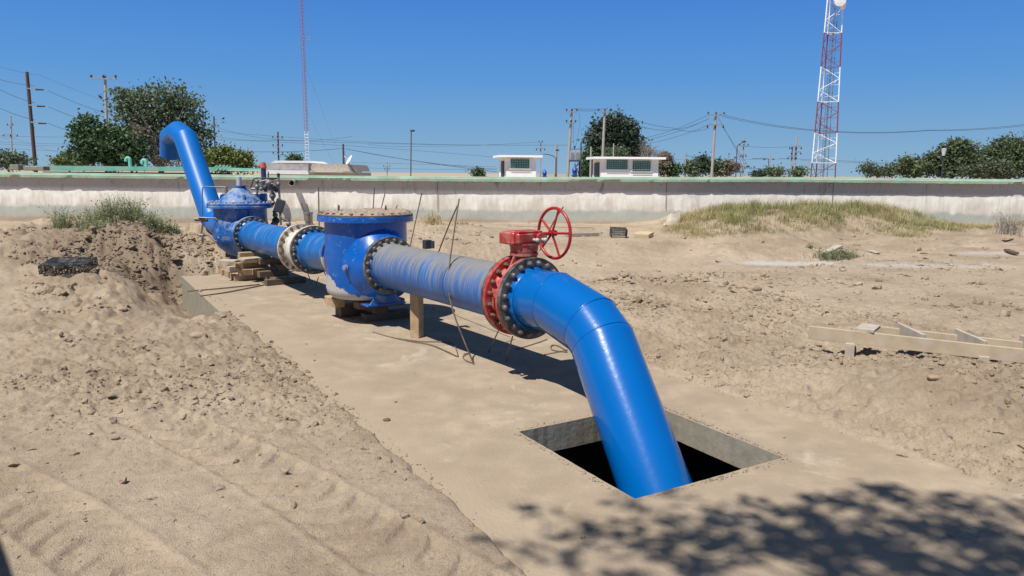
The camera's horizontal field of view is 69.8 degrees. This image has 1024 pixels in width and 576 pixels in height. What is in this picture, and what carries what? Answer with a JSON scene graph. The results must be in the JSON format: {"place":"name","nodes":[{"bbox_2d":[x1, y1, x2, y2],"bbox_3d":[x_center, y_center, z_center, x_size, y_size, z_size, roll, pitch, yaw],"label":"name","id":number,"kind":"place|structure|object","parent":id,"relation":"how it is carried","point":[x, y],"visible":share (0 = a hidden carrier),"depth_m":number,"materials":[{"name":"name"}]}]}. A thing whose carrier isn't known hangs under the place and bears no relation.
{"place":"outdoors","nodes":[
{"label":"outdoors","id":0,"kind":"place"},
{"bbox_2d":[117,109,182,172],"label":"tree","id":1,"kind":"object","parent":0,"point":[157,159],"visible":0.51,"depth_m":45.98,"materials":[{"name":"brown plant"}]},
{"bbox_2d":[0,169,1023,575],"bbox_3d":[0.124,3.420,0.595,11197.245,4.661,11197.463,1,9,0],"label":"ground","id":2,"kind":"structure","parent":0,"point":[264,531],"depth_m":7.06,"materials":[{"name":"soil"}]},
{"bbox_2d":[3,116,17,171],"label":"utility pole","id":3,"kind":"object","parent":2,"relation":"on","point":[11,125],"visible":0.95,"depth_m":107.70,"materials":[{"name":"concrete"}]},
{"bbox_2d":[0,147,37,171],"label":"bush","id":4,"kind":"object","parent":2,"relation":"on","point":[8,159],"visible":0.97,"depth_m":58.97,"materials":[{"name":"green plant"}]},
{"bbox_2d":[10,165,49,170],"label":"concrete block","id":5,"kind":"structure","parent":2,"relation":"on","point":[30,168],"depth_m":34.03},
{"bbox_2d":[25,72,46,171],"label":"utility pole","id":6,"kind":"object","parent":2,"relation":"on","point":[31,122],"visible":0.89,"depth_m":60.46,"materials":[{"name":"brown wood"}]},
{"bbox_2d":[38,204,77,228],"bbox_3d":[-11.627,-1.848,18.879,1.035,0.775,0.919,-5,11,-33],"label":"weed clump","id":7,"kind":"object","parent":2,"relation":"on","point":[61,221],"visible":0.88,"depth_m":18.83,"materials":[{"name":"plant"}]},
{"bbox_2d":[43,149,85,171],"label":"dark bush","id":8,"kind":"object","parent":2,"relation":"on","point":[59,160],"visible":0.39,"depth_m":50.98,"materials":[{"name":"green plant"}]},
{"bbox_2d":[38,257,97,273],"bbox_3d":[-8.566,-0.437,14.173,0.820,0.265,0.638,-1,9,-7],"label":"plastic crate","id":9,"kind":"object","parent":2,"relation":"on","point":[79,261],"visible":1,"depth_m":14.04,"materials":[{"name":"plastic"}]},
{"bbox_2d":[64,199,111,229],"bbox_3d":[-10.881,-1.894,18.945,0.982,0.871,1.218,6,11,34],"label":"weed clump","id":10,"kind":"object","parent":2,"relation":"on","point":[88,219],"visible":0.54,"depth_m":18.87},
{"bbox_2d":[79,216,115,230],"bbox_3d":[-10.281,-1.588,18.345,1.070,0.413,0.778,1,9,0],"label":"weed clump","id":11,"kind":"object","parent":2,"relation":"on","point":[97,224],"visible":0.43,"depth_m":18.23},
{"bbox_2d":[90,75,116,171],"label":"utility pole","id":12,"kind":"object","parent":2,"relation":"on","point":[105,78],"visible":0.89,"depth_m":58.20,"materials":[{"name":"concrete"}]},
{"bbox_2d":[57,108,155,171],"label":"dark bush","id":13,"kind":"object","parent":2,"relation":"on","point":[110,144],"visible":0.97,"depth_m":44.77,"materials":[{"name":"green plant"}]},
{"bbox_2d":[85,190,130,222],"bbox_3d":[-10.437,-2.061,19.140,1.368,1.068,1.412,1,9,0],"label":"weed clump","id":14,"kind":"object","parent":2,"relation":"on","point":[110,208],"visible":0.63,"depth_m":19.00,"materials":[{"name":"plant"}]},
{"bbox_2d":[102,196,159,223],"bbox_3d":[-9.723,-1.895,18.885,1.376,1.086,1.293,1,9,0],"label":"weed clump","id":15,"kind":"object","parent":2,"relation":"on","point":[132,210],"visible":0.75,"depth_m":18.79,"materials":[{"name":"plant"}]},
{"bbox_2d":[35,164,266,174],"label":"pipe","id":16,"kind":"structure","parent":2,"relation":"on","point":[121,168],"depth_m":35.56,"materials":[{"name":"metal"}]},
{"bbox_2d":[131,208,175,234],"bbox_3d":[-9.049,-1.695,18.528,1.113,0.777,1.071,1,9,0],"label":"weed clump","id":17,"kind":"object","parent":2,"relation":"on","point":[149,221],"visible":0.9,"depth_m":18.47,"materials":[{"name":"plant"}]},
{"bbox_2d":[98,75,224,172],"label":"tree","id":18,"kind":"object","parent":2,"relation":"on","point":[172,108],"visible":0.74,"depth_m":46.37,"materials":[{"name":"green plant"}]},
{"bbox_2d":[162,221,185,233],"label":"weed clump","id":19,"kind":"object","parent":2,"relation":"on","point":[173,230],"visible":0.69,"depth_m":18.75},
{"bbox_2d":[188,331,207,338],"bbox_3d":[-4.128,0.628,9.625,0.271,0.129,0.200,1,9,0],"label":"stone","id":20,"kind":"object","parent":2,"relation":"on","point":[197,334],"visible":0.58,"depth_m":9.55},
{"bbox_2d":[202,142,257,174],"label":"round bush","id":21,"kind":"object","parent":2,"relation":"on","point":[224,155],"visible":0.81,"depth_m":45.86,"materials":[{"name":"green plant"}]},
{"bbox_2d":[272,132,282,163],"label":"utility pole","id":22,"kind":"object","parent":2,"relation":"on","point":[278,146],"visible":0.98,"depth_m":93.14,"materials":[{"name":"brown wood"}]},
{"bbox_2d":[216,136,444,144],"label":"power line","id":23,"kind":"object","parent":22,"relation":"attached to","point":[339,142],"visible":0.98,"depth_m":93.27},
{"bbox_2d":[238,0,341,172],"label":"guyed mast","id":24,"kind":"object","parent":2,"relation":"on","point":[304,70],"visible":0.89,"depth_m":87.19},
{"bbox_2d":[277,152,303,163],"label":"shrub","id":25,"kind":"object","parent":2,"relation":"on","point":[296,157],"visible":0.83,"depth_m":93.33,"materials":[{"name":"green plant"}]},
{"bbox_2d":[259,161,370,175],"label":"building","id":26,"kind":"structure","parent":2,"relation":"on","point":[303,168],"depth_m":56.97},
{"bbox_2d":[342,144,344,171],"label":"utility pole","id":27,"kind":"object","parent":2,"relation":"on","point":[343,157],"visible":0.44,"depth_m":78.67,"materials":[{"name":"brown wood"}]},
{"bbox_2d":[348,149,496,171],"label":"power line","id":28,"kind":"object","parent":27,"relation":"attached to","point":[424,162],"visible":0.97,"depth_m":78.85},
{"bbox_2d":[418,208,451,225],"bbox_3d":[-2.681,-2.433,24.879,1.276,0.651,0.989,1,9,0],"label":"weed clump","id":29,"kind":"object","parent":2,"relation":"on","point":[432,220],"visible":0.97,"depth_m":24.86,"materials":[{"name":"beige plant"}]},
{"bbox_2d":[465,166,486,176],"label":"shrub","id":30,"kind":"object","parent":2,"relation":"on","point":[480,172],"visible":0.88,"depth_m":108.44,"materials":[{"name":"green plant"}]},
{"bbox_2d":[0,172,1023,225],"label":"boundary wall","id":31,"kind":"structure","parent":2,"relation":"on","point":[24,196],"depth_m":31.75,"materials":[{"name":"white concrete"}]},
{"bbox_2d":[0,208,1023,572],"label":"dirt clods","id":32,"kind":"object","parent":2,"relation":"on","point":[638,300],"visible":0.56,"depth_m":10.49,"materials":[{"name":"soil"}]},
{"bbox_2d":[493,155,542,176],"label":"white hut","id":33,"kind":"object","parent":2,"relation":"on","point":[517,165],"visible":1,"depth_m":54.26,"materials":[{"name":"paint"}]},
{"bbox_2d":[509,158,530,168],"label":"window","id":34,"kind":"structure","parent":33,"relation":"in","point":[515,163],"depth_m":54.20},
{"bbox_2d":[566,108,577,176],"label":"utility pole","id":35,"kind":"object","parent":2,"relation":"on","point":[571,111],"visible":0.94,"depth_m":73.42,"materials":[{"name":"concrete"}]},
{"bbox_2d":[569,146,581,176],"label":"transformer","id":36,"kind":"object","parent":2,"relation":"on","point":[572,157],"visible":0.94,"depth_m":71.97,"materials":[{"name":"metal"}]},
{"bbox_2d":[565,232,599,236],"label":"timber beam","id":37,"kind":"structure","parent":2,"relation":"on","point":[587,234],"depth_m":25.05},
{"bbox_2d":[580,136,589,176],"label":"street lamp","id":38,"kind":"object","parent":2,"relation":"on","point":[586,137],"visible":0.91,"depth_m":70.75,"materials":[{"name":"metal"}]},
{"bbox_2d":[574,143,599,176],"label":"slim shrub","id":39,"kind":"object","parent":2,"relation":"on","point":[585,165],"visible":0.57,"depth_m":82.44,"materials":[{"name":"green plant"}]},
{"bbox_2d":[181,270,1023,575],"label":"concrete slab","id":40,"kind":"structure","parent":2,"relation":"on","point":[811,506],"depth_m":5.53,"materials":[{"name":"concrete"}]},
{"bbox_2d":[188,284,259,291],"bbox_3d":[-5.432,-0.005,13.892,1.362,0.021,0.059,-7,12,-41],"label":"rebar","id":41,"kind":"object","parent":40,"relation":"on","point":[224,287],"visible":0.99,"depth_m":13.86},
{"bbox_2d":[200,284,263,296],"bbox_3d":[-5.135,0.042,13.606,0.096,0.021,1.514,5,10,26],"label":"rebar","id":42,"kind":"object","parent":40,"relation":"on","point":[231,291],"visible":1,"depth_m":13.47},
{"bbox_2d":[233,275,259,280],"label":"timber block","id":43,"kind":"object","parent":40,"relation":"on","point":[244,277],"depth_m":14.88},
{"bbox_2d":[243,268,258,274],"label":"timber block","id":44,"kind":"object","parent":43,"relation":"on","point":[254,271],"depth_m":14.84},
{"bbox_2d":[234,262,266,268],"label":"timber block","id":45,"kind":"object","parent":44,"relation":"on","point":[238,265],"depth_m":14.95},
{"bbox_2d":[240,256,270,263],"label":"timber block","id":46,"kind":"object","parent":45,"relation":"on","point":[251,261],"depth_m":14.84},
{"bbox_2d":[217,259,239,262],"bbox_3d":[-5.673,-0.545,14.690,0.392,0.040,0.220,2,9,9],"label":"plank","id":47,"kind":"object","parent":46,"relation":"on","point":[229,260],"visible":0.9,"depth_m":14.60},
{"bbox_2d":[238,267,268,275],"bbox_3d":[-5.253,-0.337,14.923,0.600,0.118,0.135,-6,11,-38],"label":"timber block","id":48,"kind":"object","parent":43,"relation":"on","point":[242,272],"depth_m":14.79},
{"bbox_2d":[260,276,282,280],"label":"timber block","id":49,"kind":"object","parent":40,"relation":"on","point":[275,277],"depth_m":14.61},
{"bbox_2d":[257,269,288,277],"bbox_3d":[-4.789,-0.295,14.695,0.600,0.118,0.135,-7,12,-40],"label":"timber block","id":50,"kind":"object","parent":49,"relation":"on","point":[268,273],"depth_m":14.62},
{"bbox_2d":[270,263,285,270],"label":"timber block","id":51,"kind":"object","parent":50,"relation":"on","point":[280,266],"depth_m":14.65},
{"bbox_2d":[257,257,280,264],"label":"timber block","id":52,"kind":"object","parent":51,"relation":"on","point":[267,260],"depth_m":14.71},
{"bbox_2d":[238,256,265,260],"bbox_3d":[-5.190,-0.587,14.661,0.220,0.040,0.501,7,11,38],"label":"plank","id":53,"kind":"object","parent":52,"relation":"on","point":[249,258],"visible":0.94,"depth_m":14.52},
{"bbox_2d":[264,276,305,285],"bbox_3d":[-4.476,-0.138,14.488,0.800,0.118,0.135,-7,11,-38],"label":"timber block","id":54,"kind":"object","parent":40,"relation":"on","point":[286,280],"depth_m":14.42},
{"bbox_2d":[335,303,366,316],"bbox_3d":[-2.349,0.317,11.498,0.800,0.170,0.220,-6,11,-36],"label":"timber block","id":55,"kind":"object","parent":40,"relation":"on","point":[348,309],"depth_m":11.27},
{"bbox_2d":[324,295,344,307],"bbox_3d":[-2.695,0.199,11.137,0.160,0.130,0.400,-6,11,-36],"label":"timber block","id":56,"kind":"object","parent":55,"relation":"on","point":[330,300],"depth_m":11.01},
{"bbox_2d":[361,308,409,321],"bbox_3d":[-1.911,0.410,11.159,0.750,0.110,0.200,-6,11,-36],"label":"timber block","id":57,"kind":"object","parent":40,"relation":"on","point":[390,314],"depth_m":11.06,"materials":[{"name":"wood"}]},
{"bbox_2d":[352,300,387,313],"bbox_3d":[-2.190,0.283,11.271,0.220,0.100,0.800,-6,11,-36],"label":"timber block","id":58,"kind":"object","parent":57,"relation":"on","point":[380,310],"depth_m":10.97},
{"bbox_2d":[354,297,404,309],"bbox_3d":[-1.991,0.223,11.020,0.750,0.100,0.200,-6,11,-36],"label":"timber block","id":59,"kind":"object","parent":58,"relation":"on","point":[358,305],"depth_m":10.84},
{"bbox_2d":[317,205,412,306],"bbox_3d":[-2.192,-0.537,10.984,1.557,1.404,1.721,1,9,0],"label":"strainer tank","id":60,"kind":"object","parent":59,"relation":"on","point":[352,236],"visible":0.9,"depth_m":10.43,"materials":[{"name":"blue metal"}]},
{"bbox_2d":[290,226,325,273],"bbox_3d":[-3.041,-0.585,12.164,0.840,0.865,1.352,-6,11,-36],"label":"pipe spool","id":61,"kind":"object","parent":60,"relation":"attached to","point":[307,242],"visible":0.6,"depth_m":12.39,"materials":[{"name":"blue paint"}]},
{"bbox_2d":[277,212,320,273],"bbox_3d":[-3.594,-0.793,12.850,0.878,1.075,0.516,-7,12,-40],"label":"pipe coupling","id":62,"kind":"object","parent":61,"relation":"attached to","point":[285,240],"visible":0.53,"depth_m":12.77,"materials":[{"name":"beige paint"}]},
{"bbox_2d":[372,331,456,356],"bbox_3d":[-1.253,0.710,9.556,0.147,0.012,1.845,-8,12,-43],"label":"rebar","id":63,"kind":"object","parent":40,"relation":"on","point":[416,342],"visible":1,"depth_m":9.56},
{"bbox_2d":[410,294,423,337],"bbox_3d":[-1.281,0.368,9.872,0.135,0.600,0.135,4,10,24],"label":"timber prop","id":64,"kind":"object","parent":40,"relation":"on","point":[416,318],"visible":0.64,"depth_m":9.82,"materials":[{"name":"wood"}]},
{"bbox_2d":[363,237,510,328],"bbox_3d":[-0.847,-0.125,9.170,0.860,0.860,3.028,-6,11,-36],"label":"pipe spool","id":65,"kind":"object","parent":64,"relation":"on","point":[392,265],"visible":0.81,"depth_m":9.03,"materials":[{"name":"blue paint"}]},
{"bbox_2d":[422,239,434,248],"bbox_3d":[-1.129,-0.588,9.901,0.100,0.120,0.160,-6,11,-36],"label":"clamp box","id":66,"kind":"object","parent":65,"relation":"attached to","point":[428,244],"visible":0.98,"depth_m":9.89,"materials":[{"name":"metal"}]},
{"bbox_2d":[448,199,474,364],"bbox_3d":[-0.640,-0.071,8.600,0.250,1.920,0.609,-3,10,-21],"label":"rebar","id":67,"kind":"object","parent":40,"relation":"on","point":[448,293],"visible":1,"depth_m":8.52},
{"bbox_2d":[598,108,611,156],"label":"utility pole","id":68,"kind":"object","parent":2,"relation":"on","point":[603,133],"visible":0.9,"depth_m":73.30,"materials":[{"name":"concrete"}]},
{"bbox_2d":[572,105,652,156],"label":"leafy tree","id":69,"kind":"object","parent":2,"relation":"on","point":[620,131],"visible":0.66,"depth_m":82.25,"materials":[{"name":"green plant"}]},
{"bbox_2d":[600,144,632,156],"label":"olive tree","id":70,"kind":"object","parent":2,"relation":"on","point":[619,151],"visible":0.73,"depth_m":78.31,"materials":[{"name":"green plant"}]},
{"bbox_2d":[609,227,627,237],"bbox_3d":[3.604,-1.876,24.805,0.540,0.398,0.470,4,9,20],"label":"plastic crate","id":71,"kind":"object","parent":2,"relation":"on","point":[614,230],"visible":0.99,"depth_m":24.66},
{"bbox_2d":[586,157,665,176],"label":"white hut","id":72,"kind":"object","parent":2,"relation":"on","point":[625,166],"visible":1,"depth_m":54.24,"materials":[{"name":"paint"}]},
{"bbox_2d":[594,162,598,176],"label":"door","id":73,"kind":"structure","parent":72,"relation":"in","point":[596,165],"depth_m":55.35,"materials":[{"name":"metal"}]},
{"bbox_2d":[604,159,628,170],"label":"window","id":74,"kind":"structure","parent":72,"relation":"in","point":[611,164],"depth_m":54.20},
{"bbox_2d":[630,160,651,171],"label":"window","id":75,"kind":"structure","parent":72,"relation":"in","point":[637,165],"depth_m":54.20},
{"bbox_2d":[634,231,653,237],"bbox_3d":[4.486,-1.813,24.947,0.520,0.183,0.559,5,10,28],"label":"wooden box","id":76,"kind":"object","parent":2,"relation":"on","point":[642,234],"visible":1,"depth_m":24.78,"materials":[{"name":"yellow wood"}]},
{"bbox_2d":[553,441,739,487],"bbox_3d":[1.155,3.168,6.343,2.420,3.300,2.630,-5,10,-31],"label":"chamber","id":77,"kind":"object","parent":2,"relation":"on","point":[591,458],"depth_m":7.39,"materials":[{"name":"concrete"}]},
{"bbox_2d":[497,257,692,497],"bbox_3d":[1.157,1.877,6.306,0.903,3.908,4.012,-4,10,-29],"label":"elbow pipe","id":78,"kind":"object","parent":77,"relation":"on","point":[590,329],"visible":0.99,"depth_m":6.57,"materials":[{"name":"metal"}]},
{"bbox_2d":[483,207,571,334],"bbox_3d":[0.117,-0.168,7.818,0.903,1.390,0.540,-2,9,-17],"label":"butterfly valve","id":79,"kind":"object","parent":78,"relation":"attached to","point":[524,243],"visible":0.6,"depth_m":7.69,"materials":[{"name":"red paint"}]},
{"bbox_2d":[638,139,663,156],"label":"bare tree","id":80,"kind":"object","parent":2,"relation":"on","point":[649,152],"visible":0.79,"depth_m":78.60,"materials":[{"name":"grey plant"}]},
{"bbox_2d":[654,149,676,176],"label":"dry shrub","id":81,"kind":"object","parent":2,"relation":"on","point":[665,162],"visible":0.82,"depth_m":93.01,"materials":[{"name":"brown plant"}]},
{"bbox_2d":[658,160,684,176],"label":"shrub","id":82,"kind":"object","parent":2,"relation":"on","point":[676,171],"visible":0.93,"depth_m":93.20,"materials":[{"name":"green plant"}]},
{"bbox_2d":[663,210,680,224],"bbox_3d":[6.164,-2.709,28.182,0.662,0.586,0.382,1,9,0],"label":"paper sack","id":83,"kind":"object","parent":2,"relation":"on","point":[675,216],"visible":0.9,"depth_m":28.05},
{"bbox_2d":[681,156,707,176],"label":"shrub","id":84,"kind":"object","parent":2,"relation":"on","point":[692,169],"visible":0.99,"depth_m":93.25,"materials":[{"name":"green plant"}]},
{"bbox_2d":[692,151,711,176],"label":"palm tuft","id":85,"kind":"object","parent":2,"relation":"on","point":[705,158],"visible":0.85,"depth_m":93.19,"materials":[{"name":"green plant"}]},
{"bbox_2d":[699,155,732,176],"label":"shrub","id":86,"kind":"object","parent":2,"relation":"on","point":[707,170],"visible":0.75,"depth_m":93.07,"materials":[{"name":"green plant"}]},
{"bbox_2d":[707,112,724,176],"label":"utility pole","id":87,"kind":"object","parent":2,"relation":"on","point":[715,115],"visible":0.96,"depth_m":73.40,"materials":[{"name":"concrete"}]},
{"bbox_2d":[714,153,745,176],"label":"dry shrub","id":88,"kind":"object","parent":2,"relation":"on","point":[733,166],"visible":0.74,"depth_m":93.22,"materials":[{"name":"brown plant"}]},
{"bbox_2d":[739,138,748,176],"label":"utility pole","id":89,"kind":"object","parent":2,"relation":"on","point":[743,154],"visible":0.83,"depth_m":98.21,"materials":[{"name":"concrete"}]},
{"bbox_2d":[745,285,761,290],"bbox_3d":[4.470,0.016,13.586,0.297,0.156,0.229,-4,10,-24],"label":"stone","id":90,"kind":"object","parent":2,"relation":"on","point":[756,288],"visible":0.66,"depth_m":13.50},
{"bbox_2d":[748,166,766,176],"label":"shrub","id":91,"kind":"object","parent":2,"relation":"on","point":[759,172],"visible":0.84,"depth_m":93.49,"materials":[{"name":"green plant"}]},
{"bbox_2d":[763,162,792,176],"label":"shrub","id":92,"kind":"object","parent":2,"relation":"on","point":[778,171],"visible":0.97,"depth_m":93.41,"materials":[{"name":"green plant"}]},
{"bbox_2d":[791,136,801,176],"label":"utility pole","id":93,"kind":"object","parent":2,"relation":"on","point":[795,146],"visible":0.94,"depth_m":93.18,"materials":[{"name":"concrete"}]},
{"bbox_2d":[783,164,811,176],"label":"shrub","id":94,"kind":"object","parent":2,"relation":"on","point":[800,171],"visible":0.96,"depth_m":93.50,"materials":[{"name":"green plant"}]},
{"bbox_2d":[810,0,845,177],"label":"lattice tower","id":95,"kind":"structure","parent":2,"relation":"on","point":[841,4],"depth_m":97.10,"materials":[{"name":"metal"}]},
{"bbox_2d":[800,248,867,261],"bbox_3d":[9.929,-1.031,22.583,1.930,0.397,1.668,1,9,0],"label":"weed clump","id":96,"kind":"object","parent":2,"relation":"on","point":[842,254],"visible":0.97,"depth_m":22.53,"materials":[{"name":"plant"}]},
{"bbox_2d":[657,197,1023,239],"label":"grass","id":97,"kind":"structure","parent":2,"relation":"on","point":[698,231],"depth_m":28.21,"materials":[{"name":"plant"}]},
{"bbox_2d":[851,159,911,177],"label":"mesquite","id":98,"kind":"object","parent":2,"relation":"on","point":[872,170],"visible":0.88,"depth_m":62.99,"materials":[{"name":"green plant"}]},
{"bbox_2d":[889,151,935,178],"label":"mesquite","id":99,"kind":"object","parent":2,"relation":"on","point":[905,165],"visible":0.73,"depth_m":60.84,"materials":[{"name":"green plant"}]},
{"bbox_2d":[808,323,1023,362],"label":"timber formwork","id":100,"kind":"object","parent":2,"relation":"on","point":[958,342],"visible":0.91,"depth_m":8.15,"materials":[{"name":"wood"}]},
{"bbox_2d":[927,374,940,380],"bbox_3d":[3.961,0.840,6.878,0.120,0.064,0.096,1,9,0],"label":"stone","id":101,"kind":"object","parent":2,"relation":"on","point":[932,377],"visible":0.99,"depth_m":6.85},
{"bbox_2d":[941,148,946,178],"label":"path lamp","id":102,"kind":"object","parent":2,"relation":"on","point":[943,150],"visible":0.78,"depth_m":49.18,"materials":[{"name":"metal"}]},
{"bbox_2d":[911,136,982,178],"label":"mesquite","id":103,"kind":"object","parent":2,"relation":"on","point":[930,163],"visible":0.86,"depth_m":56.61,"materials":[{"name":"green plant"}]},
{"bbox_2d":[944,131,1023,178],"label":"mesquite","id":104,"kind":"object","parent":2,"relation":"on","point":[1007,148],"visible":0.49,"depth_m":56.40,"materials":[{"name":"green plant"}]},
{"bbox_2d":[946,156,1023,178],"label":"mesquite","id":105,"kind":"object","parent":2,"relation":"on","point":[991,169],"visible":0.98,"depth_m":54.02,"materials":[{"name":"green plant"}]},
{"bbox_2d":[993,208,1023,236],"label":"weed clump","id":106,"kind":"object","parent":2,"relation":"on","point":[1006,228],"visible":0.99,"depth_m":25.90,"materials":[{"name":"plant"}]},
{"bbox_2d":[0,0,1023,177],"label":"sky","id":107,"kind":"structure","parent":0,"point":[483,74],"materials":[{"name":"blue"}]},
{"bbox_2d":[722,115,1023,132],"bbox_3d":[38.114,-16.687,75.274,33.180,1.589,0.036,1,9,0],"label":"power line","id":108,"kind":"object","parent":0,"point":[893,132],"visible":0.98,"depth_m":75.33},
{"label":"timber block","id":109,"kind":"object","parent":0,"visible":0},
{"bbox_2d":[238,251,263,257],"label":"timber block","id":110,"kind":"object","parent":109,"relation":"on","point":[247,254],"depth_m":15.01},
{"bbox_2d":[233,217,294,270],"bbox_3d":[-4.651,-0.925,14.333,0.860,0.860,3.221,-6,11,-34],"label":"pipe spool","id":111,"kind":"object","parent":110,"relation":"on","point":[258,235],"visible":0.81,"depth_m":14.51,"materials":[{"name":"blue paint"}]},
{"bbox_2d":[194,172,290,255],"bbox_3d":[-6.092,-1.621,16.211,1.870,1.889,1.544,7,11,37],"label":"control valve","id":112,"kind":"object","parent":111,"relation":"attached to","point":[235,205],"visible":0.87,"depth_m":15.88,"materials":[{"name":"blue metal"}]},
{"bbox_2d":[159,121,218,235],"bbox_3d":[-8.215,-2.886,19.308,0.931,3.134,6.176,-6,11,-35],"label":"gooseneck pipe","id":113,"kind":"object","parent":112,"relation":"attached to","point":[178,140],"visible":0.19,"depth_m":19.61,"materials":[{"name":"blue metal"}]},
{"bbox_2d":[257,162,266,185],"bbox_3d":[-10.495,-4.791,30.860,0.366,1.041,0.277,4,10,21],"label":"air valve","id":114,"kind":"object","parent":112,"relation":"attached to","point":[262,166],"visible":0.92,"depth_m":30.74,"materials":[{"name":"blue paint"}]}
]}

